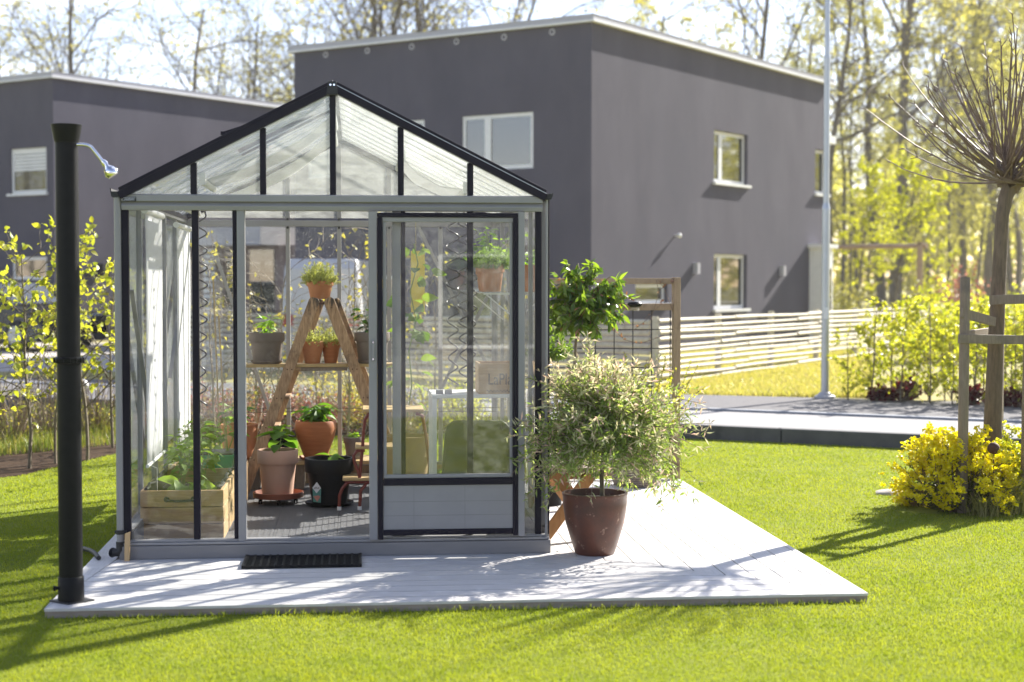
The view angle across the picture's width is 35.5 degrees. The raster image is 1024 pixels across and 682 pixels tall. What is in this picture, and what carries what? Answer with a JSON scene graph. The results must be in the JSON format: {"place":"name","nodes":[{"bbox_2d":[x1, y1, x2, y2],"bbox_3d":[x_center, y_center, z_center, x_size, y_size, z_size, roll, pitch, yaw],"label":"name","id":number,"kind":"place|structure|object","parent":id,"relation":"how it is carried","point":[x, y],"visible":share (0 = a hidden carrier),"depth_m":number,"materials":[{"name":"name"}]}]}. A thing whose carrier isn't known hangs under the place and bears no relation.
{"place":"outdoors","nodes":[
{"label":"outdoors","id":0,"kind":"place"},
{"bbox_2d":[0,343,223,371],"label":"driveway","id":1,"kind":"structure","parent":0,"point":[133,360],"depth_m":31.29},
{"bbox_2d":[0,281,107,351],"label":"parked car","id":2,"kind":"object","parent":1,"relation":"on","point":[18,321],"visible":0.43,"depth_m":34.41,"materials":[{"name":"grey"}]},
{"bbox_2d":[0,406,444,476],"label":"soil bed","id":3,"kind":"object","parent":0,"point":[13,464],"visible":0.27,"depth_m":14.67,"materials":[{"name":"brown soil"}]},
{"bbox_2d":[0,373,53,443],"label":"twiggy shrub","id":4,"kind":"object","parent":3,"relation":"on","point":[21,419],"visible":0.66,"depth_m":15.75,"materials":[{"name":"brown plant"}]},
{"bbox_2d":[0,265,56,427],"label":"young tree","id":5,"kind":"object","parent":3,"relation":"on","point":[20,371],"visible":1,"depth_m":12.97,"materials":[{"name":"green plant"}]},
{"bbox_2d":[0,215,114,468],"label":"young tree","id":6,"kind":"object","parent":3,"relation":"on","point":[43,281],"visible":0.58,"depth_m":13.62,"materials":[{"name":"green plant"}]},
{"bbox_2d":[0,269,114,463],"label":"young tree","id":7,"kind":"object","parent":3,"relation":"on","point":[54,345],"visible":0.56,"depth_m":13.90,"materials":[{"name":"green plant"}]},
{"bbox_2d":[0,394,136,455],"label":"meadow grass","id":8,"kind":"structure","parent":3,"relation":"on","point":[19,443],"depth_m":15.61,"materials":[{"name":"green plant"}]},
{"bbox_2d":[2,214,145,460],"bbox_3d":[-3.815,0.018,14.303,1.544,2.316,1.242,0,2,6],"label":"young tree","id":9,"kind":"object","parent":3,"relation":"on","point":[84,247],"visible":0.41,"depth_m":14.15,"materials":[{"name":"green plant"}]},
{"bbox_2d":[51,246,145,447],"bbox_3d":[-3.786,0.108,15.086,1.272,2.054,0.963,0,2,-6],"label":"young tree","id":10,"kind":"object","parent":3,"relation":"on","point":[86,350],"visible":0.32,"depth_m":15.18,"materials":[{"name":"green plant"}]},
{"bbox_2d":[0,377,1021,419],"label":"pavement","id":11,"kind":"structure","parent":0,"point":[904,407],"depth_m":18.87,"materials":[{"name":"concrete"}]},
{"bbox_2d":[814,0,834,398],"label":"lamp post","id":12,"kind":"object","parent":11,"relation":"on","point":[824,393],"visible":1,"depth_m":19.75,"materials":[{"name":"metal"}]},
{"bbox_2d":[0,433,1023,681],"bbox_3d":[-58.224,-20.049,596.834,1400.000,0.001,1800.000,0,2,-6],"label":"lawn","id":13,"kind":"structure","parent":0,"point":[580,611],"depth_m":7.45,"materials":[{"name":"plant"}]},
{"bbox_2d":[0,0,156,84],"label":"bare tree","id":14,"kind":"object","parent":13,"relation":"on","point":[70,44],"visible":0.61,"depth_m":57.31,"materials":[{"name":"brown plant"}]},
{"bbox_2d":[1,0,183,86],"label":"bare tree","id":15,"kind":"object","parent":13,"relation":"on","point":[121,70],"visible":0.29,"depth_m":62.04,"materials":[{"name":"brown plant"}]},
{"bbox_2d":[0,71,294,340],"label":"house","id":16,"kind":"structure","parent":13,"relation":"on","point":[130,131],"depth_m":40.36,"materials":[{"name":"grey paint"}]},
{"bbox_2d":[6,147,48,195],"bbox_3d":[-12.001,-4.198,39.725,1.478,1.175,0.175,1,2,33],"label":"window","id":17,"kind":"structure","parent":16,"relation":"in","point":[28,164],"depth_m":39.78,"materials":[{"name":"white paint"}]},
{"bbox_2d":[109,0,308,102],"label":"bare tree","id":18,"kind":"object","parent":13,"relation":"on","point":[195,77],"visible":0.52,"depth_m":54.99,"materials":[{"name":"grey plant"}]},
{"bbox_2d":[141,3,293,103],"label":"bare tree","id":19,"kind":"object","parent":13,"relation":"on","point":[218,34],"visible":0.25,"depth_m":66.35,"materials":[{"name":"brown plant"}]},
{"bbox_2d":[165,0,293,102],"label":"bare tree","id":20,"kind":"object","parent":13,"relation":"on","point":[246,62],"visible":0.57,"depth_m":61.17,"materials":[{"name":"brown plant"}]},
{"bbox_2d":[190,226,285,444],"bbox_3d":[-2.663,0.024,15.011,1.305,2.237,0.967,1,2,28],"label":"young tree","id":21,"kind":"object","parent":13,"relation":"on","point":[213,336],"visible":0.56,"depth_m":14.90,"materials":[{"name":"green plant"}]},
{"bbox_2d":[190,226,294,344],"bbox_3d":[-5.909,-1.234,38.775,4.600,2.936,3.600,1,2,33],"label":"annex","id":22,"kind":"object","parent":13,"relation":"on","point":[265,246],"visible":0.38,"depth_m":37.27,"materials":[{"name":"grey"}]},
{"bbox_2d":[250,249,274,329],"bbox_3d":[-5.812,-0.968,37.255,0.750,2.316,0.039,1,2,33],"label":"door","id":23,"kind":"structure","parent":22,"relation":"in","point":[264,260],"depth_m":37.20,"materials":[{"name":"grey"}]},
{"bbox_2d":[208,233,349,425],"bbox_3d":[-2.230,-0.022,15.744,1.393,2.296,1.215,-2,3,-41],"label":"young tree","id":24,"kind":"object","parent":13,"relation":"on","point":[279,314],"visible":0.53,"depth_m":15.70,"materials":[{"name":"green plant"}]},
{"bbox_2d":[222,0,372,96],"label":"bare tree","id":25,"kind":"object","parent":13,"relation":"on","point":[284,21],"visible":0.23,"depth_m":66.14,"materials":[{"name":"brown plant"}]},
{"bbox_2d":[272,192,427,435],"bbox_3d":[-1.537,-0.123,15.084,1.492,2.557,1.106,0,2,-3],"label":"young tree","id":26,"kind":"object","parent":13,"relation":"on","point":[349,297],"visible":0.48,"depth_m":15.21,"materials":[{"name":"green plant"}]},
{"bbox_2d":[259,0,471,47],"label":"bare tree","id":27,"kind":"object","parent":13,"relation":"on","point":[380,19],"visible":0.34,"depth_m":63.01,"materials":[{"name":"grey plant"}]},
{"bbox_2d":[225,483,525,537],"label":"greenhouse floor","id":28,"kind":"structure","parent":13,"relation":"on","point":[272,518],"depth_m":10.35,"materials":[{"name":"concrete"}]},
{"bbox_2d":[140,465,233,538],"bbox_3d":[-1.996,0.998,9.969,0.483,0.318,1.174,0,2,-6],"label":"planter crate","id":29,"kind":"object","parent":28,"relation":"on","point":[165,513],"visible":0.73,"depth_m":9.43,"materials":[{"name":"brown wood"}]},
{"bbox_2d":[163,416,223,479],"bbox_3d":[-2.054,0.716,10.344,0.383,0.442,0.520,0,2,-6],"label":"tomato plant","id":30,"kind":"object","parent":29,"relation":"on","point":[211,461],"visible":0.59,"depth_m":10.33,"materials":[{"name":"green plant"}]},
{"bbox_2d":[253,489,303,504],"bbox_3d":[-1.615,1.079,11.062,0.352,0.080,0.352,0,2,-6],"label":"plant dolly","id":31,"kind":"object","parent":28,"relation":"on","point":[295,495],"visible":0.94,"depth_m":10.93,"materials":[{"name":"ceramic"}]},
{"bbox_2d":[254,425,297,494],"bbox_3d":[-1.621,0.826,11.046,0.281,0.482,0.295,1,2,15],"label":"potted cucumber","id":32,"kind":"object","parent":31,"relation":"on","point":[277,464],"visible":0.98,"depth_m":10.96,"materials":[{"name":"ceramic"}]},
{"bbox_2d":[251,455,368,489],"bbox_3d":[-1.347,0.981,11.964,1.318,0.212,0.390,0,2,-6],"label":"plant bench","id":33,"kind":"object","parent":28,"relation":"on","point":[300,478],"visible":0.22,"depth_m":11.79,"materials":[{"name":"brown wood"}]},
{"bbox_2d":[291,402,337,459],"bbox_3d":[-1.461,0.666,11.889,0.375,0.422,0.357,0,2,-6],"label":"potted pepper","id":34,"kind":"object","parent":33,"relation":"on","point":[315,434],"visible":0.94,"depth_m":11.79,"materials":[{"name":"orange ceramic"}]},
{"bbox_2d":[248,297,389,492],"bbox_3d":[-1.359,0.387,11.637,1.251,1.422,0.390,0,2,-6],"label":"step ladder","id":35,"kind":"object","parent":28,"relation":"on","point":[281,396],"visible":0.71,"depth_m":11.43,"materials":[{"name":"brown wood"}]},
{"bbox_2d":[246,362,391,367],"bbox_3d":[-1.411,0.173,11.558,1.115,0.024,0.186,0,2,-6],"label":"plank","id":36,"kind":"object","parent":35,"relation":"on","point":[250,365],"visible":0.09,"depth_m":11.47,"materials":[{"name":"brown wood"}]},
{"bbox_2d":[249,314,284,363],"bbox_3d":[-1.766,-0.019,11.520,0.256,0.362,0.256,0,2,-6],"label":"potted pepper","id":37,"kind":"object","parent":36,"relation":"on","point":[266,345],"visible":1,"depth_m":11.44,"materials":[{"name":"grey ceramic"}]},
{"bbox_2d":[300,261,340,298],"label":"potted herb","id":38,"kind":"object","parent":35,"relation":"on","point":[319,284],"visible":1,"depth_m":11.51,"materials":[{"name":"plant"}]},
{"bbox_2d":[304,453,353,507],"bbox_3d":[-1.253,0.940,10.971,0.336,0.365,0.336,0,2,-6],"label":"potted squash","id":39,"kind":"object","parent":28,"relation":"on","point":[325,472],"visible":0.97,"depth_m":10.85,"materials":[{"name":"black plastic"}]},
{"bbox_2d":[109,80,552,559],"bbox_3d":[-1.157,-0.178,10.600,2.501,2.669,3.356,0,2,-6],"label":"greenhouse","id":40,"kind":"object","parent":28,"relation":"on","point":[470,511],"visible":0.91,"depth_m":9.05,"materials":[{"name":"grey metal"}]},
{"bbox_2d":[141,211,165,490],"bbox_3d":[-2.171,0.137,9.827,0.083,1.875,0.860,0,2,-6],"label":"roller blind","id":41,"kind":"object","parent":40,"relation":"attached to","point":[153,233],"visible":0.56,"depth_m":9.76,"materials":[{"name":"fabric"}]},
{"bbox_2d":[173,222,191,444],"bbox_3d":[-2.356,-0.056,11.491,0.040,1.560,0.940,0,2,-6],"label":"roller blind","id":42,"kind":"object","parent":40,"relation":"attached to","point":[183,231],"visible":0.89,"depth_m":11.42,"materials":[{"name":"fabric"}]},
{"bbox_2d":[185,131,337,215],"bbox_3d":[-1.715,-1.161,11.022,1.022,0.574,0.958,0,2,-6],"label":"roof blind","id":43,"kind":"object","parent":40,"relation":"attached to","point":[290,169],"visible":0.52,"depth_m":11.00,"materials":[{"name":"fabric"}]},
{"bbox_2d":[198,115,337,191],"bbox_3d":[-1.499,-1.181,9.961,0.821,0.471,0.808,0,2,-6],"label":"roof blind","id":44,"kind":"object","parent":40,"relation":"attached to","point":[281,155],"visible":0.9,"depth_m":9.92,"materials":[{"name":"fabric"}]},
{"bbox_2d":[368,211,524,539],"bbox_3d":[-0.366,0.197,9.028,0.879,1.848,0.050,0,2,-6],"label":"sliding door","id":45,"kind":"structure","parent":40,"relation":"in","point":[467,503],"depth_m":9.03,"materials":[{"name":"grey metal"}]},
{"bbox_2d":[473,291,509,319],"bbox_3d":[-0.120,-0.224,10.461,0.252,0.203,1.350,0,2,-6],"label":"wall shelf","id":46,"kind":"object","parent":40,"relation":"attached to","point":[487,293],"depth_m":10.01,"materials":[{"name":"grey metal"}]},
{"bbox_2d":[473,245,509,290],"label":"potted lavender","id":47,"kind":"object","parent":46,"relation":"on","point":[492,268],"visible":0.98,"depth_m":10.02,"materials":[{"name":"plant"}]},
{"bbox_2d":[337,405,428,509],"bbox_3d":[-0.852,0.788,10.889,0.677,0.675,0.370,0,2,-6],"label":"step stool","id":48,"kind":"object","parent":28,"relation":"on","point":[359,477],"visible":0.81,"depth_m":10.71,"materials":[{"name":"brown wood"}]},
{"bbox_2d":[428,389,509,473],"bbox_3d":[-0.249,0.737,10.227,0.546,0.825,0.500,0,2,-6],"label":"side table","id":49,"kind":"object","parent":28,"relation":"on","point":[456,393],"visible":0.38,"depth_m":9.98,"materials":[{"name":"white paint"}]},
{"bbox_2d":[475,361,509,393],"bbox_3d":[-0.101,0.230,10.145,0.244,0.193,0.286,0,2,-6],"label":"wooden crate","id":50,"kind":"object","parent":49,"relation":"on","point":[492,377],"visible":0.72,"depth_m":10.00,"materials":[{"name":"brown wood"}]},
{"bbox_2d":[442,420,509,473],"bbox_3d":[-0.234,0.818,9.890,0.440,0.687,0.420,0,2,-6],"label":"lounge chair","id":51,"kind":"object","parent":28,"relation":"on","point":[491,449],"visible":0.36,"depth_m":9.68,"materials":[{"name":"fabric"}]},
{"bbox_2d":[249,0,524,102],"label":"bare tree","id":52,"kind":"object","parent":13,"relation":"on","point":[392,25],"visible":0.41,"depth_m":63.19,"materials":[{"name":"grey plant"}]},
{"bbox_2d":[313,0,477,43],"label":"bare tree","id":53,"kind":"object","parent":13,"relation":"on","point":[374,23],"visible":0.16,"depth_m":64.50,"materials":[{"name":"grey plant"}]},
{"bbox_2d":[144,313,650,384],"bbox_3d":[-2.219,0.126,25.230,10.002,1.100,0.139,1,2,34],"label":"rail fence","id":54,"kind":"object","parent":13,"relation":"on","point":[608,344],"visible":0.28,"depth_m":24.22,"materials":[{"name":"grey wood"}]},
{"bbox_2d":[409,378,491,429],"bbox_3d":[-0.423,0.671,16.827,1.001,0.612,1.154,1,2,29],"label":"twiggy shrub","id":55,"kind":"object","parent":13,"relation":"on","point":[462,416],"visible":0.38,"depth_m":16.73,"materials":[{"name":"beige plant"}]},
{"bbox_2d":[45,558,867,617],"bbox_3d":[-0.449,1.213,10.101,3.995,0.048,4.706,0,2,-6],"label":"deck edge","id":56,"kind":"object","parent":13,"relation":"on","point":[214,611],"visible":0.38,"depth_m":7.75,"materials":[{"name":"grey concrete"}]},
{"bbox_2d":[44,478,866,608],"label":"wooden deck side","id":57,"kind":"structure","parent":56,"relation":"on","point":[707,534],"depth_m":9.43,"materials":[{"name":"grey wood"}]},
{"bbox_2d":[549,454,597,539],"bbox_3d":[0.304,0.955,10.194,0.409,0.448,1.350,0,2,-6],"label":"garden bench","id":58,"kind":"object","parent":57,"relation":"on","point":[557,520],"visible":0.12,"depth_m":9.55,"materials":[{"name":"brown wood"}]},
{"bbox_2d":[549,258,639,455],"bbox_3d":[0.423,0.101,10.205,0.609,1.259,0.604,-2,3,-45],"label":"photinia standard","id":59,"kind":"object","parent":58,"relation":"on","point":[578,307],"visible":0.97,"depth_m":10.12,"materials":[{"name":"green plant"}]},
{"bbox_2d":[505,332,714,556],"bbox_3d":[0.552,0.576,9.084,1.210,1.271,1.169,0,2,-6],"label":"potted willow","id":60,"kind":"object","parent":57,"relation":"on","point":[600,403],"visible":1,"depth_m":8.97,"materials":[{"name":"plant"}]},
{"bbox_2d":[550,277,680,479],"bbox_3d":[0.733,0.295,12.501,1.165,1.584,0.095,0,2,-6],"label":"trellis screen","id":61,"kind":"object","parent":57,"relation":"on","point":[676,327],"visible":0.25,"depth_m":12.50,"materials":[{"name":"brown wood"}]},
{"bbox_2d":[578,352,705,487],"bbox_3d":[0.994,0.582,12.208,0.873,1.026,1.023,-1,2,-31],"label":"potted plant","id":62,"kind":"object","parent":57,"relation":"on","point":[637,482],"visible":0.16,"depth_m":12.06,"materials":[{"name":"plant"}]},
{"bbox_2d":[44,553,867,611],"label":"wooden deck","id":63,"kind":"structure","parent":56,"relation":"on","point":[161,584],"depth_m":8.18,"materials":[{"name":"grey wood"}]},
{"bbox_2d":[49,123,117,604],"bbox_3d":[-2.067,0.112,7.687,0.336,2.299,0.173,1,2,17],"label":"solar shower","id":64,"kind":"object","parent":63,"relation":"on","point":[68,360],"visible":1,"depth_m":7.65,"materials":[{"name":"black plastic"}]},
{"bbox_2d":[241,553,361,568],"bbox_3d":[-1.155,1.210,8.843,0.646,0.020,0.413,0,2,-6],"label":"door mat","id":65,"kind":"object","parent":63,"relation":"on","point":[323,560],"depth_m":8.77,"materials":[{"name":"black plastic"}]},
{"bbox_2d":[370,0,652,33],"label":"bare tree","id":66,"kind":"object","parent":13,"relation":"on","point":[534,2],"visible":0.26,"depth_m":62.20,"materials":[{"name":"grey plant"}]},
{"bbox_2d":[286,13,837,355],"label":"house","id":67,"kind":"structure","parent":13,"relation":"on","point":[637,151],"depth_m":33.44,"materials":[{"name":"grey paint"}]},
{"bbox_2d":[463,112,532,168],"bbox_3d":[-0.270,-3.998,32.155,1.720,1.107,0.054,1,2,33],"label":"window","id":68,"kind":"structure","parent":67,"relation":"in","point":[506,140],"depth_m":32.09,"materials":[{"name":"white paint"}]},
{"bbox_2d":[712,254,750,311],"bbox_3d":[4.913,-1.311,36.161,0.215,1.286,1.831,1,2,33],"label":"window","id":69,"kind":"structure","parent":67,"relation":"in","point":[728,269],"depth_m":36.27,"materials":[{"name":"white paint"}]},
{"bbox_2d":[712,130,751,187],"bbox_3d":[4.908,-4.089,36.051,0.215,1.206,1.866,1,2,33],"label":"window","id":70,"kind":"structure","parent":67,"relation":"in","point":[728,147],"depth_m":36.17,"materials":[{"name":"white paint"}]},
{"bbox_2d":[633,0,875,166],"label":"bare tree","id":71,"kind":"object","parent":13,"relation":"on","point":[745,20],"visible":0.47,"depth_m":62.02,"materials":[{"name":"grey plant"}]},
{"bbox_2d":[760,0,867,228],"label":"birch tree","id":72,"kind":"object","parent":13,"relation":"on","point":[802,65],"visible":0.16,"depth_m":71.95,"materials":[{"name":"green plant"}]},
{"bbox_2d":[732,0,936,172],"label":"bare tree","id":73,"kind":"object","parent":13,"relation":"on","point":[809,56],"visible":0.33,"depth_m":70.14,"materials":[{"name":"grey plant"}]},
{"bbox_2d":[652,301,1018,385],"bbox_3d":[10.084,-0.324,37.376,0.145,1.120,34.051,1,2,28],"label":"rail fence","id":74,"kind":"object","parent":13,"relation":"on","point":[771,326],"visible":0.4,"depth_m":25.88,"materials":[{"name":"brown wood"}]},
{"bbox_2d":[775,3,919,304],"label":"birch tree","id":75,"kind":"object","parent":13,"relation":"on","point":[858,215],"visible":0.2,"depth_m":95.77,"materials":[{"name":"green plant"}]},
{"bbox_2d":[769,0,938,314],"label":"birch tree","id":76,"kind":"object","parent":13,"relation":"on","point":[849,131],"visible":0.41,"depth_m":71.90,"materials":[{"name":"green plant"}]},
{"bbox_2d":[787,0,973,312],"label":"bare tree","id":77,"kind":"object","parent":13,"relation":"on","point":[881,293],"visible":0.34,"depth_m":79.43,"materials":[{"name":"brown plant"}]},
{"bbox_2d":[771,0,991,243],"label":"bare tree","id":78,"kind":"object","parent":13,"relation":"on","point":[840,108],"visible":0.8,"depth_m":57.33,"materials":[{"name":"brown plant"}]},
{"bbox_2d":[810,0,953,309],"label":"birch tree","id":79,"kind":"object","parent":13,"relation":"on","point":[862,183],"visible":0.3,"depth_m":80.47,"materials":[{"name":"green plant"}]},
{"bbox_2d":[777,0,1023,311],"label":"twin trunk tree","id":80,"kind":"object","parent":13,"relation":"on","point":[903,121],"visible":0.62,"depth_m":78.10,"materials":[{"name":"brown plant"}]},
{"bbox_2d":[850,145,960,319],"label":"tree","id":81,"kind":"object","parent":13,"relation":"on","point":[924,206],"visible":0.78,"depth_m":51.41,"materials":[{"name":"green plant"}]},
{"bbox_2d":[832,129,1023,299],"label":"woodland","id":82,"kind":"object","parent":13,"relation":"on","point":[837,277],"visible":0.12,"depth_m":140.83,"materials":[{"name":"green plant"}]},
{"bbox_2d":[859,0,1013,297],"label":"birch tree","id":83,"kind":"object","parent":13,"relation":"on","point":[947,173],"visible":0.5,"depth_m":80.49,"materials":[{"name":"green plant"}]},
{"bbox_2d":[860,7,1023,477],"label":"pollard tree","id":84,"kind":"object","parent":13,"relation":"on","point":[1009,181],"visible":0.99,"depth_m":11.27,"materials":[{"name":"brown plant"}]},
{"bbox_2d":[860,0,1023,298],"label":"bare tree","id":85,"kind":"object","parent":13,"relation":"on","point":[986,267],"visible":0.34,"depth_m":88.94,"materials":[{"name":"plant"}]},
{"bbox_2d":[874,0,1023,294],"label":"birch tree","id":86,"kind":"object","parent":13,"relation":"on","point":[1010,281],"visible":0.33,"depth_m":82.41,"materials":[{"name":"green plant"}]},
{"bbox_2d":[878,420,1023,514],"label":"euphorbia","id":87,"kind":"object","parent":13,"relation":"on","point":[933,457],"visible":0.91,"depth_m":11.01,"materials":[{"name":"yellow plant"}]},
{"bbox_2d":[889,8,1017,296],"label":"bare tree","id":88,"kind":"object","parent":13,"relation":"on","point":[963,260],"visible":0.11,"depth_m":97.24,"materials":[{"name":"plant"}]},
{"bbox_2d":[913,0,1023,309],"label":"birch tree","id":89,"kind":"object","parent":13,"relation":"on","point":[976,219],"visible":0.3,"depth_m":86.30,"materials":[{"name":"yellow plant"}]},
{"bbox_2d":[916,1,1023,293],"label":"bare tree","id":90,"kind":"object","parent":13,"relation":"on","point":[1019,262],"visible":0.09,"depth_m":97.75,"materials":[{"name":"plant"}]},
{"bbox_2d":[957,277,1023,512],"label":"tree guard","id":91,"kind":"object","parent":13,"relation":"on","point":[967,336],"visible":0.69,"depth_m":11.01,"materials":[{"name":"brown wood"}]},
{"bbox_2d":[969,0,1023,233],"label":"birch tree","id":92,"kind":"object","parent":13,"relation":"on","point":[1007,47],"visible":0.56,"depth_m":80.62,"materials":[{"name":"yellow plant"}]},
{"bbox_2d":[0,285,1023,401],"bbox_3d":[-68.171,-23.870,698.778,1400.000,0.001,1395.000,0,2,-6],"label":"verge","id":93,"kind":"structure","parent":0,"point":[923,396],"depth_m":26.12,"materials":[{"name":"green plant"}]},
{"bbox_2d":[282,259,368,369],"bbox_3d":[-3.092,-0.501,28.476,1.356,1.850,4.913,0,2,0],"label":"parked van","id":94,"kind":"object","parent":93,"relation":"on","point":[347,268],"visible":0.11,"depth_m":26.03,"materials":[{"name":"grey metal"}]},
{"bbox_2d":[0,394,1020,450],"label":"retaining kerb","id":95,"kind":"structure","parent":93,"relation":"on","point":[818,436],"depth_m":15.82,"materials":[{"name":"grey concrete"}]},
{"bbox_2d":[1,380,1020,422],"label":"kerb","id":96,"kind":"structure","parent":93,"relation":"on","point":[844,414],"depth_m":17.70,"materials":[{"name":"grey concrete"}]},
{"bbox_2d":[654,347,874,397],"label":"verge tufts","id":97,"kind":"object","parent":93,"relation":"on","point":[799,380],"visible":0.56,"depth_m":23.42,"materials":[{"name":"yellow plant"}]},
{"bbox_2d":[833,154,903,284],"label":"tree","id":98,"kind":"object","parent":93,"relation":"on","point":[884,198],"visible":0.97,"depth_m":46.71,"materials":[{"name":"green plant"}]},
{"bbox_2d":[854,296,894,395],"bbox_3d":[4.433,0.142,19.494,0.522,1.375,0.694,0,2,-6],"label":"hedge plant","id":99,"kind":"object","parent":93,"relation":"on","point":[866,328],"visible":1,"depth_m":19.47,"materials":[{"name":"green plant"}]},
{"bbox_2d":[873,295,928,401],"bbox_3d":[4.675,0.143,19.267,0.768,1.397,0.616,1,2,26],"label":"hedge plant","id":100,"kind":"object","parent":93,"relation":"on","point":[897,344],"visible":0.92,"depth_m":19.28,"materials":[{"name":"green plant"}]},
{"bbox_2d":[899,287,956,402],"bbox_3d":[4.965,0.100,19.084,0.661,1.498,0.641,1,2,18],"label":"hedge plant","id":101,"kind":"object","parent":93,"relation":"on","point":[922,348],"visible":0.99,"depth_m":19.06,"materials":[{"name":"green plant"}]},
{"bbox_2d":[885,277,986,361],"bbox_3d":[7.666,-0.277,29.594,2.022,1.810,1.937,2,3,38],"label":"garden shrub","id":102,"kind":"object","parent":93,"relation":"on","point":[943,310],"visible":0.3,"depth_m":29.61,"materials":[{"name":"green plant"}]},
{"bbox_2d":[930,307,977,403],"bbox_3d":[5.252,0.215,19.004,0.474,1.248,0.630,-1,2,-29],"label":"hedge plant","id":103,"kind":"object","parent":93,"relation":"on","point":[946,341],"visible":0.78,"depth_m":18.96,"materials":[{"name":"green plant"}]},
{"bbox_2d":[0,0,1023,284],"label":"sky","id":104,"kind":"structure","parent":0,"point":[559,8],"materials":[{"name":"white"}]},
{"bbox_2d":[261,393,1020,436],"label":"road","id":105,"kind":"structure","parent":0,"point":[879,424],"depth_m":16.81,"materials":[{"name":"grey asphalt"}]},
{"bbox_3d":[-0.751,1.047,11.275,0.334,0.126,0.300,0,2,-6],"label":"wooden box","id":106,"kind":"object","parent":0,"visible":0},
{"bbox_2d":[386,243,446,473],"bbox_3d":[-0.699,0.151,11.201,0.386,1.666,0.432,-1,2,-27],"label":"climbing cucumber","id":107,"kind":"object","parent":106,"relation":"on","point":[416,459],"visible":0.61,"depth_m":11.15,"materials":[{"name":"green plant"}]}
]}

